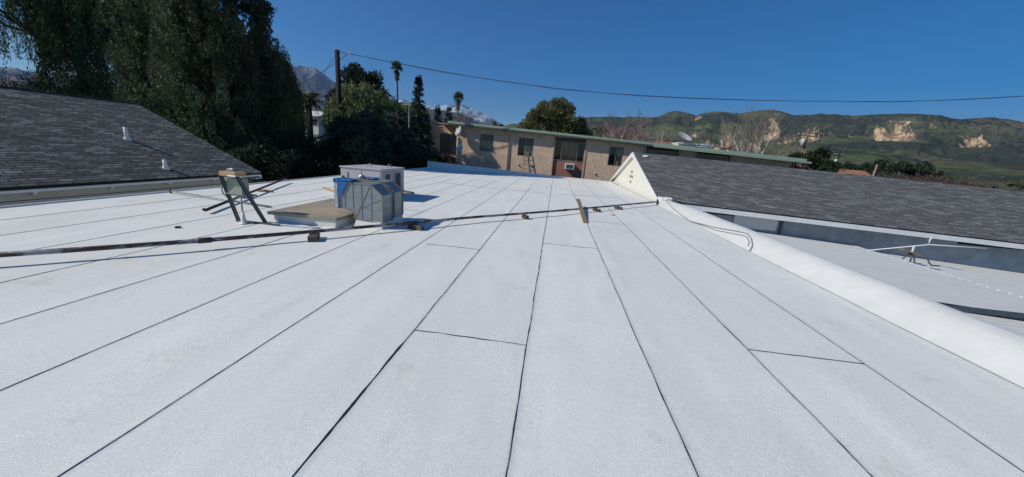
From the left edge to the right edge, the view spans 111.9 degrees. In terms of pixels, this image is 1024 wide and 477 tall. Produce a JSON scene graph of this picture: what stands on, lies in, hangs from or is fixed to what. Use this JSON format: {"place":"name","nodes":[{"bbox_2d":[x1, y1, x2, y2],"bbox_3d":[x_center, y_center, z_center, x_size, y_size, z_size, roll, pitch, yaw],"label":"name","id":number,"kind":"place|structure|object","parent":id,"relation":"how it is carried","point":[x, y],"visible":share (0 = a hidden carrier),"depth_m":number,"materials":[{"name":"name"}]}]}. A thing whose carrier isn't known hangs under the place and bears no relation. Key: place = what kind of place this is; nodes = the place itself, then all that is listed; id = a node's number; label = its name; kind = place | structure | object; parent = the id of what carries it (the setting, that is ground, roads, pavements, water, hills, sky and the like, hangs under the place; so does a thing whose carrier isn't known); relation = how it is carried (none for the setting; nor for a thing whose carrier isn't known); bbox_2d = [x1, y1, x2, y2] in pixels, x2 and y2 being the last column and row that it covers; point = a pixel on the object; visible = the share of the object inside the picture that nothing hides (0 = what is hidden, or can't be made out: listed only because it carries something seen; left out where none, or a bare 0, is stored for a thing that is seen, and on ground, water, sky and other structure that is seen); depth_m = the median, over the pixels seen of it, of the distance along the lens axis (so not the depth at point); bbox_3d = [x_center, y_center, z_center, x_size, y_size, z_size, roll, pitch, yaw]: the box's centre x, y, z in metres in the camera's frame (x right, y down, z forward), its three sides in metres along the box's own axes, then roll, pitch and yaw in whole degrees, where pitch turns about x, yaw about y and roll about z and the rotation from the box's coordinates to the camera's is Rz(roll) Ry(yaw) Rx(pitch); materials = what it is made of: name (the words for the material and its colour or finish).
{"place":"outdoors","nodes":[
{"label":"outdoors","id":0,"kind":"place"},
{"bbox_2d":[0,86,261,205],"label":"shingled house","id":1,"kind":"structure","parent":0,"point":[54,146],"depth_m":8.71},
{"bbox_2d":[0,65,335,133],"bbox_3d":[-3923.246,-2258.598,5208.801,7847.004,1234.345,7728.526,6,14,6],"label":"brown mountain","id":2,"kind":"structure","parent":0,"point":[321,83],"depth_m":5450.56,"materials":[{"name":"stone"}]},
{"bbox_2d":[304,111,327,141],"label":"house","id":3,"kind":"structure","parent":0,"point":[318,127],"depth_m":53.84,"materials":[{"name":"white paint"}]},
{"bbox_2d":[313,118,317,125],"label":"window","id":4,"kind":"structure","parent":3,"relation":"in","point":[315,121],"depth_m":53.42,"materials":[{"name":"glass"}]},
{"bbox_2d":[426,109,485,126],"bbox_3d":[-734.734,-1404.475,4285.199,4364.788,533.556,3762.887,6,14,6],"label":"dark ridge","id":5,"kind":"structure","parent":0,"point":[442,115],"depth_m":4887.34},
{"bbox_2d":[425,105,499,125],"bbox_3d":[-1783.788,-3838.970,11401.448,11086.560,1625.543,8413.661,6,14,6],"label":"snow mountain","id":6,"kind":"structure","parent":0,"point":[480,116],"depth_m":13057.71,"materials":[{"name":"white snow"}]},
{"bbox_2d":[0,0,1023,125],"label":"sky","id":7,"kind":"structure","parent":0,"point":[797,53],"materials":[{"name":"blue"}]},
{"bbox_2d":[427,121,811,181],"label":"apartment block","id":8,"kind":"structure","parent":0,"point":[547,152],"depth_m":30.00,"materials":[{"name":"beige paint"}]},
{"bbox_2d":[439,133,456,154],"bbox_3d":[-5.795,-8.844,32.665,2.400,2.550,0.970,6,14,6],"label":"window","id":9,"kind":"structure","parent":8,"relation":"in","point":[448,142],"depth_m":32.42,"materials":[{"name":"glass"}]},
{"bbox_2d":[454,126,461,137],"bbox_3d":[-4.609,-9.168,29.801,0.638,1.016,0.637,4,14,-3],"label":"satellite dish","id":10,"kind":"object","parent":8,"relation":"attached to","point":[458,130],"visible":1,"depth_m":29.86,"materials":[{"name":"metal"}]},
{"bbox_2d":[456,145,462,153],"bbox_3d":[-4.561,-7.766,30.152,0.552,0.767,0.553,3,14,-8],"label":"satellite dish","id":11,"kind":"object","parent":8,"relation":"attached to","point":[459,148],"visible":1,"depth_m":30.18,"materials":[{"name":"metal"}]},
{"bbox_2d":[479,134,493,151],"bbox_3d":[-2.171,-8.485,30.927,1.840,2.170,0.970,6,14,6],"label":"window","id":12,"kind":"structure","parent":8,"relation":"in","point":[486,140],"depth_m":30.78,"materials":[{"name":"glass"}]},
{"bbox_2d":[517,137,533,156],"bbox_3d":[1.259,-8.024,30.596,1.950,2.240,0.970,6,14,6],"label":"window","id":13,"kind":"structure","parent":8,"relation":"in","point":[525,146],"depth_m":30.81,"materials":[{"name":"glass"}]},
{"bbox_2d":[553,141,585,161],"bbox_3d":[4.979,-7.551,30.251,3.180,2.280,0.970,6,14,6],"label":"window","id":14,"kind":"structure","parent":8,"relation":"in","point":[566,151],"depth_m":30.12,"materials":[{"name":"glass"}]},
{"bbox_2d":[565,163,574,169],"bbox_3d":[4.969,-6.221,29.872,0.780,0.470,0.560,6,14,6],"label":"window air conditioner","id":15,"kind":"object","parent":8,"relation":"attached to","point":[569,166],"depth_m":29.61,"materials":[{"name":"beige paint"}]},
{"bbox_2d":[607,147,623,165],"bbox_3d":[8.850,-7.023,29.859,1.770,2.260,0.970,6,14,6],"label":"window","id":16,"kind":"structure","parent":8,"relation":"in","point":[615,157],"depth_m":29.75,"materials":[{"name":"glass"}]},
{"bbox_2d":[645,150,677,155],"bbox_3d":[12.481,-6.618,29.509,3.230,2.260,0.970,6,14,6],"label":"window","id":17,"kind":"structure","parent":8,"relation":"in","point":[669,153],"depth_m":29.71,"materials":[{"name":"glass"}]},
{"bbox_2d":[679,132,691,144],"bbox_3d":[15.058,-8.516,30.132,1.165,1.493,1.097,6,14,6],"label":"satellite dish","id":18,"kind":"object","parent":8,"relation":"on","point":[684,136],"visible":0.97,"depth_m":30.26,"materials":[{"name":"metal"}]},
{"bbox_2d":[672,142,713,148],"bbox_3d":[16.144,-8.164,31.122,2.950,0.670,1.750,6,14,6],"label":"rooftop equipment box","id":19,"kind":"object","parent":8,"relation":"on","point":[695,145],"visible":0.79,"depth_m":30.32,"materials":[{"name":"beige paint"}]},
{"bbox_2d":[696,154,728,160],"bbox_3d":[16.500,-6.167,29.099,3.200,2.220,0.970,6,14,6],"label":"window","id":20,"kind":"structure","parent":8,"relation":"in","point":[700,156],"depth_m":29.29,"materials":[{"name":"glass"}]},
{"bbox_2d":[504,110,1023,165],"bbox_3d":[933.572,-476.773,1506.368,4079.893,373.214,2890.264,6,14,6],"label":"hills","id":21,"kind":"structure","parent":0,"point":[955,139],"depth_m":1275.95,"materials":[{"name":"green plant"}]},
{"bbox_2d":[727,151,1023,190],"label":"foothills","id":22,"kind":"structure","parent":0,"point":[957,169],"depth_m":330.84,"materials":[{"name":"green plant"}]},
{"label":"ground","id":23,"kind":"structure","parent":0,"visible":0},
{"bbox_2d":[0,70,94,94],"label":"leafy tree","id":24,"kind":"object","parent":23,"relation":"on","point":[28,81],"visible":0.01,"depth_m":24.15,"materials":[{"name":"green plant"}]},
{"bbox_2d":[27,66,152,99],"bbox_3d":[-30.216,-8.411,25.791,8.994,8.418,7.859,6,14,6],"label":"leafy tree","id":25,"kind":"object","parent":23,"relation":"on","point":[85,91],"visible":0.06,"depth_m":24.63,"materials":[{"name":"green plant"}]},
{"bbox_2d":[0,0,207,95],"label":"pepper tree","id":26,"kind":"object","parent":23,"relation":"on","point":[11,16],"visible":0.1,"depth_m":24.85,"materials":[{"name":"green plant"}]},
{"bbox_2d":[22,0,198,102],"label":"pepper tree","id":27,"kind":"object","parent":23,"relation":"on","point":[65,50],"visible":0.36,"depth_m":22.68,"materials":[{"name":"green plant"}]},
{"bbox_2d":[90,81,166,114],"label":"leafy tree","id":28,"kind":"object","parent":23,"relation":"on","point":[107,93],"visible":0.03,"depth_m":24.15,"materials":[{"name":"green plant"}]},
{"bbox_2d":[96,0,209,143],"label":"cypress tree","id":29,"kind":"object","parent":23,"relation":"on","point":[120,10],"visible":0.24,"depth_m":17.78,"materials":[{"name":"green plant"}]},
{"bbox_2d":[146,0,261,169],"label":"cypress tree","id":30,"kind":"object","parent":23,"relation":"on","point":[176,75],"visible":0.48,"depth_m":17.33,"materials":[{"name":"green plant"}]},
{"bbox_2d":[173,0,289,180],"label":"cypress tree","id":31,"kind":"object","parent":23,"relation":"on","point":[260,10],"visible":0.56,"depth_m":18.68,"materials":[{"name":"green plant"}]},
{"bbox_2d":[224,135,302,182],"bbox_3d":[-13.359,-2.966,17.587,4.779,4.528,4.565,6,14,6],"label":"shrub","id":32,"kind":"object","parent":23,"relation":"on","point":[251,154],"visible":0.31,"depth_m":17.70,"materials":[{"name":"green plant"}]},
{"bbox_2d":[221,26,310,149],"bbox_3d":[-16.090,-7.877,22.557,5.532,11.210,5.262,6,14,6],"label":"pepper tree","id":33,"kind":"object","parent":23,"relation":"on","point":[294,118],"visible":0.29,"depth_m":21.91,"materials":[{"name":"green plant"}]},
{"bbox_2d":[252,140,335,180],"bbox_3d":[-14.004,-3.930,21.630,4.746,4.329,4.772,6,14,6],"label":"shrub","id":34,"kind":"object","parent":23,"relation":"on","point":[309,171],"visible":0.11,"depth_m":21.23,"materials":[{"name":"green plant"}]},
{"bbox_2d":[279,128,337,179],"bbox_3d":[-13.188,-4.511,22.665,4.147,5.076,4.912,6,14,6],"label":"shrub","id":35,"kind":"object","parent":23,"relation":"on","point":[305,143],"visible":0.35,"depth_m":21.88,"materials":[{"name":"green plant"}]},
{"bbox_2d":[300,92,324,168],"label":"feather palm","id":36,"kind":"object","parent":23,"relation":"on","point":[310,101],"visible":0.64,"depth_m":42.84,"materials":[{"name":"green plant"}]},
{"bbox_2d":[335,49,341,115],"bbox_3d":[-13.714,-8.880,27.619,0.425,11.217,0.425,6,14,6],"label":"utility pole","id":37,"kind":"object","parent":23,"relation":"on","point":[338,78],"visible":0.34,"depth_m":26.68,"materials":[{"name":"brown wood"}]},
{"bbox_2d":[301,54,347,83],"bbox_3d":[-15.238,-13.134,27.211,5.703,2.639,0.234,9,15,16],"label":"service wire","id":38,"kind":"object","parent":37,"relation":"attached to","point":[323,70],"visible":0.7,"depth_m":27.03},
{"bbox_2d":[341,52,1021,101],"bbox_3d":[17.554,-12.693,27.709,61.635,3.726,0.077,4,14,-3],"label":"service wire","id":39,"kind":"object","parent":37,"relation":"attached to","point":[685,97],"visible":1,"depth_m":27.93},
{"bbox_2d":[317,113,362,173],"bbox_3d":[-11.883,-5.596,24.558,5.540,6.438,5.442,6,14,6],"label":"cedar tree","id":40,"kind":"object","parent":23,"relation":"on","point":[337,127],"visible":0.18,"depth_m":23.48,"materials":[{"name":"green plant"}]},
{"bbox_2d":[320,135,383,175],"bbox_3d":[-10.018,-4.107,22.263,4.060,4.998,4.481,2,14,-10],"label":"shrub","id":41,"kind":"object","parent":23,"relation":"on","point":[354,154],"visible":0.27,"depth_m":21.05,"materials":[{"name":"green plant"}]},
{"bbox_2d":[325,61,397,102],"bbox_3d":[-17.386,-13.253,39.834,7.872,13.008,7.449,-8,19,-41],"label":"pine tree","id":42,"kind":"object","parent":23,"relation":"on","point":[353,72],"visible":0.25,"depth_m":37.91,"materials":[{"name":"green plant"}]},
{"bbox_2d":[320,79,405,136],"bbox_3d":[-12.731,-8.773,30.527,7.321,9.626,7.340,6,14,6],"label":"pepper tree","id":43,"kind":"object","parent":23,"relation":"on","point":[354,100],"visible":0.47,"depth_m":28.09,"materials":[{"name":"green plant"}]},
{"bbox_2d":[335,107,405,167],"bbox_3d":[-10.378,-5.789,24.668,6.821,6.997,6.697,-4,17,-32],"label":"cedar tree","id":44,"kind":"object","parent":23,"relation":"on","point":[368,126],"visible":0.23,"depth_m":23.88,"materials":[{"name":"green plant"}]},
{"bbox_2d":[391,60,402,98],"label":"fan palm","id":45,"kind":"object","parent":23,"relation":"on","point":[396,71],"visible":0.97,"depth_m":86.67,"materials":[{"name":"green plant"}]},
{"bbox_2d":[375,110,419,168],"bbox_3d":[-8.895,-6.050,26.114,4.942,7.034,4.974,-8,19,-41],"label":"cedar tree","id":46,"kind":"object","parent":23,"relation":"on","point":[398,126],"visible":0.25,"depth_m":25.23,"materials":[{"name":"green plant"}]},
{"bbox_2d":[388,138,434,168],"bbox_3d":[-7.682,-5.094,26.666,3.916,5.126,4.283,10,15,21],"label":"shrub","id":47,"kind":"object","parent":23,"relation":"on","point":[416,158],"visible":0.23,"depth_m":25.13,"materials":[{"name":"green plant"}]},
{"bbox_2d":[395,99,432,137],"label":"pepper tree","id":48,"kind":"object","parent":23,"relation":"on","point":[407,108],"visible":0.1,"depth_m":31.07,"materials":[{"name":"green plant"}]},
{"bbox_2d":[404,75,440,165],"bbox_3d":[-7.695,-8.110,28.554,5.129,10.024,4.723,-2,16,-26],"label":"cedar tree","id":49,"kind":"object","parent":23,"relation":"on","point":[415,117],"visible":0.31,"depth_m":27.75,"materials":[{"name":"green plant"}]},
{"bbox_2d":[432,105,442,125],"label":"cedar tree","id":50,"kind":"object","parent":23,"relation":"on","point":[438,117],"visible":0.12,"depth_m":35.17,"materials":[{"name":"green plant"}]},
{"bbox_2d":[432,153,457,163],"bbox_3d":[-5.721,-5.008,29.142,3.393,4.089,3.468,15,17,36],"label":"shrub","id":51,"kind":"object","parent":23,"relation":"on","point":[442,159],"visible":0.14,"depth_m":28.31,"materials":[{"name":"green plant"}]},
{"bbox_2d":[443,104,454,126],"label":"cedar tree","id":52,"kind":"object","parent":23,"relation":"on","point":[448,114],"visible":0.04,"depth_m":34.07,"materials":[{"name":"green plant"}]},
{"bbox_2d":[453,91,464,126],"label":"fan palm","id":53,"kind":"object","parent":23,"relation":"on","point":[459,95],"visible":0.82,"depth_m":86.42,"materials":[{"name":"green plant"}]},
{"bbox_2d":[448,101,483,123],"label":"bare tree","id":54,"kind":"object","parent":23,"relation":"on","point":[459,119],"visible":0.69,"depth_m":67.88,"materials":[{"name":"grey plant"}]},
{"bbox_2d":[491,120,503,126],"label":"tree","id":55,"kind":"object","parent":23,"relation":"on","point":[493,124],"visible":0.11,"depth_m":57.34,"materials":[{"name":"green plant"}]},
{"bbox_2d":[0,161,1023,476],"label":"flat roofed building","id":56,"kind":"structure","parent":23,"relation":"on","point":[662,337],"depth_m":2.90,"materials":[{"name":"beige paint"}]},
{"bbox_2d":[169,189,271,207],"bbox_3d":[-6.678,-0.918,7.861,2.993,0.090,0.050,8,14,14],"label":"thin rod","id":57,"kind":"object","parent":56,"relation":"on","point":[170,191],"visible":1,"depth_m":7.89,"materials":[{"name":"metal"}]},
{"bbox_2d":[202,178,286,211],"bbox_3d":[-6.673,-1.265,9.040,0.080,0.126,5.523,0,15,-19],"label":"loose pipe","id":58,"kind":"object","parent":56,"relation":"on","point":[224,202],"visible":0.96,"depth_m":7.77,"materials":[{"name":"brown metal"}]},
{"bbox_2d":[218,174,279,225],"bbox_3d":[-4.571,-0.652,5.937,0.992,0.878,0.498,6,14,6],"label":"electrical disconnect stand","id":59,"kind":"object","parent":56,"relation":"on","point":[233,185],"visible":0.99,"depth_m":5.96,"materials":[{"name":"paint"}]},
{"bbox_2d":[219,168,245,176],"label":"timber block","id":60,"kind":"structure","parent":59,"relation":"on","point":[232,171],"depth_m":5.80,"materials":[{"name":"brown wood"}]},
{"bbox_2d":[267,198,355,227],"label":"capped roof curb","id":61,"kind":"structure","parent":56,"relation":"on","point":[326,213],"depth_m":6.45,"materials":[{"name":"beige metal"}]},
{"bbox_2d":[307,233,319,241],"bbox_3d":[-3.141,-0.026,5.490,0.130,0.092,0.320,-1,15,-21],"label":"pipe support","id":62,"kind":"object","parent":56,"relation":"on","point":[313,237],"visible":0.86,"depth_m":5.36,"materials":[{"name":"brown wood"}]},
{"bbox_2d":[0,200,658,256],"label":"long pipe","id":63,"kind":"object","parent":56,"relation":"on","point":[98,248],"visible":0.99,"depth_m":4.79,"materials":[{"name":"brown metal"}]},
{"bbox_2d":[339,163,404,190],"bbox_3d":[-4.053,-1.727,10.213,1.205,0.988,1.550,6,14,6],"label":"rooftop air conditioner","id":64,"kind":"object","parent":56,"relation":"on","point":[394,174],"visible":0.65,"depth_m":9.55,"materials":[{"name":"beige metal"}]},
{"bbox_2d":[354,215,402,229],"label":"duct curb","id":65,"kind":"structure","parent":56,"relation":"on","point":[397,219],"depth_m":6.50,"materials":[{"name":"white metal"}]},
{"bbox_2d":[333,177,392,223],"bbox_3d":[-2.820,-0.728,6.598,0.942,0.787,0.449,6,14,6],"label":"sheet metal duct","id":66,"kind":"object","parent":65,"relation":"on","point":[364,200],"visible":0.99,"depth_m":6.43,"materials":[{"name":"metal"}]},
{"bbox_2d":[356,174,403,217],"bbox_3d":[-2.672,-0.887,7.034,0.792,0.807,0.418,6,14,6],"label":"sheet metal duct","id":67,"kind":"object","parent":65,"relation":"on","point":[394,188],"visible":0.43,"depth_m":6.97,"materials":[{"name":"grey metal"}]},
{"bbox_2d":[408,224,423,230],"bbox_3d":[-1.864,-0.225,6.702,0.300,0.092,0.120,9,15,16],"label":"pipe support","id":68,"kind":"object","parent":56,"relation":"on","point":[419,227],"visible":0.79,"depth_m":6.65,"materials":[{"name":"brown wood"}]},
{"bbox_2d":[576,199,587,222],"bbox_3d":[2.030,-0.852,10.131,0.115,0.259,2.974,6,14,5],"label":"leaning board","id":69,"kind":"object","parent":56,"relation":"on","point":[583,215],"visible":1,"depth_m":9.71,"materials":[{"name":"brown wood"}]},
{"bbox_2d":[665,200,752,250],"bbox_3d":[5.494,-0.666,10.493,0.333,0.243,7.127,6,14,7],"label":"cable","id":70,"kind":"object","parent":56,"relation":"on","point":[720,228],"visible":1,"depth_m":8.49,"materials":[{"name":"white plastic"}]},
{"bbox_2d":[517,96,590,135],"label":"olive green tree","id":71,"kind":"object","parent":23,"relation":"on","point":[556,115],"visible":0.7,"depth_m":43.53,"materials":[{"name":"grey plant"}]},
{"bbox_2d":[572,115,593,135],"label":"round tree","id":72,"kind":"object","parent":23,"relation":"on","point":[581,121],"visible":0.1,"depth_m":52.30,"materials":[{"name":"green plant"}]},
{"bbox_2d":[591,126,610,136],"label":"feather palm","id":73,"kind":"object","parent":23,"relation":"on","point":[596,129],"visible":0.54,"depth_m":55.79,"materials":[{"name":"green plant"}]},
{"bbox_2d":[194,126,1023,190],"bbox_3d":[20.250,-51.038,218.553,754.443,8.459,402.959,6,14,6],"label":"woods","id":74,"kind":"object","parent":23,"relation":"on","point":[1020,186],"depth_m":43.49,"materials":[{"name":"green plant"}]},
{"bbox_2d":[587,110,656,142],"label":"bare tree","id":75,"kind":"object","parent":23,"relation":"on","point":[620,133],"visible":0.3,"depth_m":41.19,"materials":[{"name":"brown plant"}]},
{"bbox_2d":[601,108,669,143],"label":"bare tree","id":76,"kind":"object","parent":23,"relation":"on","point":[630,136],"visible":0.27,"depth_m":42.51,"materials":[{"name":"brown plant"}]},
{"bbox_2d":[654,141,672,144],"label":"house","id":77,"kind":"structure","parent":23,"relation":"on","point":[664,142],"depth_m":75.54,"materials":[{"name":"ceramic"}]},
{"bbox_2d":[725,137,775,154],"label":"bare tree","id":78,"kind":"object","parent":23,"relation":"on","point":[750,146],"visible":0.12,"depth_m":41.63,"materials":[{"name":"brown plant"}]},
{"bbox_2d":[720,101,788,153],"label":"bare tree","id":79,"kind":"object","parent":23,"relation":"on","point":[757,132],"visible":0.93,"depth_m":40.29,"materials":[{"name":"plant"}]},
{"bbox_2d":[741,138,810,168],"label":"bare tree","id":80,"kind":"object","parent":23,"relation":"on","point":[780,153],"visible":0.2,"depth_m":36.92,"materials":[{"name":"brown plant"}]},
{"bbox_2d":[798,128,814,166],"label":"utility pole","id":81,"kind":"object","parent":23,"relation":"on","point":[803,142],"visible":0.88,"depth_m":48.32,"materials":[{"name":"brown wood"}]},
{"bbox_2d":[811,133,1019,144],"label":"service wire","id":82,"kind":"object","parent":81,"relation":"attached to","point":[910,143],"visible":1,"depth_m":51.52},
{"bbox_2d":[610,152,1023,272],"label":"gabled building","id":83,"kind":"structure","parent":23,"relation":"on","point":[869,212],"depth_m":14.94,"materials":[{"name":"grey"}]},
{"bbox_2d":[756,231,1023,334],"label":"patio roof","id":84,"kind":"structure","parent":83,"relation":"attached to","point":[994,296],"depth_m":9.99,"materials":[{"name":"paint"}]},
{"bbox_2d":[868,237,986,266],"bbox_3d":[14.655,0.472,12.142,2.932,1.006,0.832,11,16,25],"label":"antenna mast","id":85,"kind":"object","parent":84,"relation":"on","point":[911,255],"visible":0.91,"depth_m":12.25,"materials":[{"name":"metal"}]},
{"bbox_2d":[899,248,922,256],"bbox_3d":[14.320,0.493,12.422,0.592,0.192,0.240,9,15,17],"label":"weight board","id":86,"kind":"object","parent":85,"relation":"on","point":[911,252],"visible":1,"depth_m":12.33,"materials":[{"name":"wood"}]},
{"bbox_2d":[788,146,845,172],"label":"dark tree","id":87,"kind":"object","parent":23,"relation":"on","point":[818,157],"visible":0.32,"depth_m":34.52,"materials":[{"name":"green plant"}]},
{"bbox_2d":[800,166,870,175],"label":"tiled house","id":88,"kind":"structure","parent":23,"relation":"on","point":[856,172],"depth_m":58.01,"materials":[{"name":"ceramic"}]},
{"bbox_2d":[834,153,843,161],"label":"utility pole","id":89,"kind":"object","parent":23,"relation":"on","point":[837,159],"visible":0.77,"depth_m":65.93,"materials":[{"name":"white"}]},
{"bbox_2d":[840,160,866,171],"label":"valley tree","id":90,"kind":"object","parent":23,"relation":"on","point":[849,165],"visible":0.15,"depth_m":96.12,"materials":[{"name":"green plant"}]},
{"bbox_2d":[843,161,890,177],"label":"valley tree","id":91,"kind":"object","parent":23,"relation":"on","point":[868,167],"visible":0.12,"depth_m":100.08,"materials":[{"name":"green plant"}]},
{"bbox_2d":[867,171,887,176],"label":"dry thicket","id":92,"kind":"object","parent":23,"relation":"on","point":[880,174],"visible":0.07,"depth_m":76.12,"materials":[{"name":"brown plant"}]},
{"bbox_2d":[870,158,916,179],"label":"valley tree","id":93,"kind":"object","parent":23,"relation":"on","point":[881,164],"visible":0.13,"depth_m":103.70,"materials":[{"name":"green plant"}]},
{"bbox_2d":[885,171,909,178],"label":"dry thicket","id":94,"kind":"object","parent":23,"relation":"on","point":[895,175],"visible":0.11,"depth_m":75.07,"materials":[{"name":"brown plant"}]},
{"bbox_2d":[885,160,932,180],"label":"valley tree","id":95,"kind":"object","parent":23,"relation":"on","point":[904,162],"visible":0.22,"depth_m":102.61,"materials":[{"name":"green plant"}]},
{"bbox_2d":[899,173,925,181],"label":"dry thicket","id":96,"kind":"object","parent":23,"relation":"on","point":[916,176],"visible":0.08,"depth_m":80.18,"materials":[{"name":"brown plant"}]},
{"bbox_2d":[906,174,940,182],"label":"dry thicket","id":97,"kind":"object","parent":23,"relation":"on","point":[922,177],"visible":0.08,"depth_m":82.23,"materials":[{"name":"brown plant"}]},
{"bbox_2d":[914,161,934,176],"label":"valley tree","id":98,"kind":"object","parent":23,"relation":"on","point":[929,164],"visible":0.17,"depth_m":153.79,"materials":[{"name":"green plant"}]},
{"bbox_2d":[910,167,954,181],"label":"valley tree","id":99,"kind":"object","parent":23,"relation":"on","point":[938,173],"visible":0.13,"depth_m":101.87,"materials":[{"name":"green plant"}]},
{"bbox_2d":[927,174,954,183],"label":"dry thicket","id":100,"kind":"object","parent":23,"relation":"on","point":[945,180],"visible":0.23,"depth_m":80.38,"materials":[{"name":"brown plant"}]},
{"bbox_2d":[934,176,981,186],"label":"dry thicket","id":101,"kind":"object","parent":23,"relation":"on","point":[965,182],"visible":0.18,"depth_m":73.70,"materials":[{"name":"brown plant"}]},
{"bbox_2d":[958,178,995,187],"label":"dry thicket","id":102,"kind":"object","parent":23,"relation":"on","point":[976,185],"visible":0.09,"depth_m":87.15,"materials":[{"name":"brown plant"}]},
{"bbox_2d":[975,175,1014,190],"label":"dry thicket","id":103,"kind":"object","parent":23,"relation":"on","point":[997,186],"visible":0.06,"depth_m":75.82,"materials":[{"name":"brown plant"}]},
{"bbox_2d":[1007,180,1023,190],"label":"dry thicket","id":104,"kind":"object","parent":23,"relation":"on","point":[1014,186],"visible":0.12,"depth_m":87.94,"materials":[{"name":"brown plant"}]}
]}

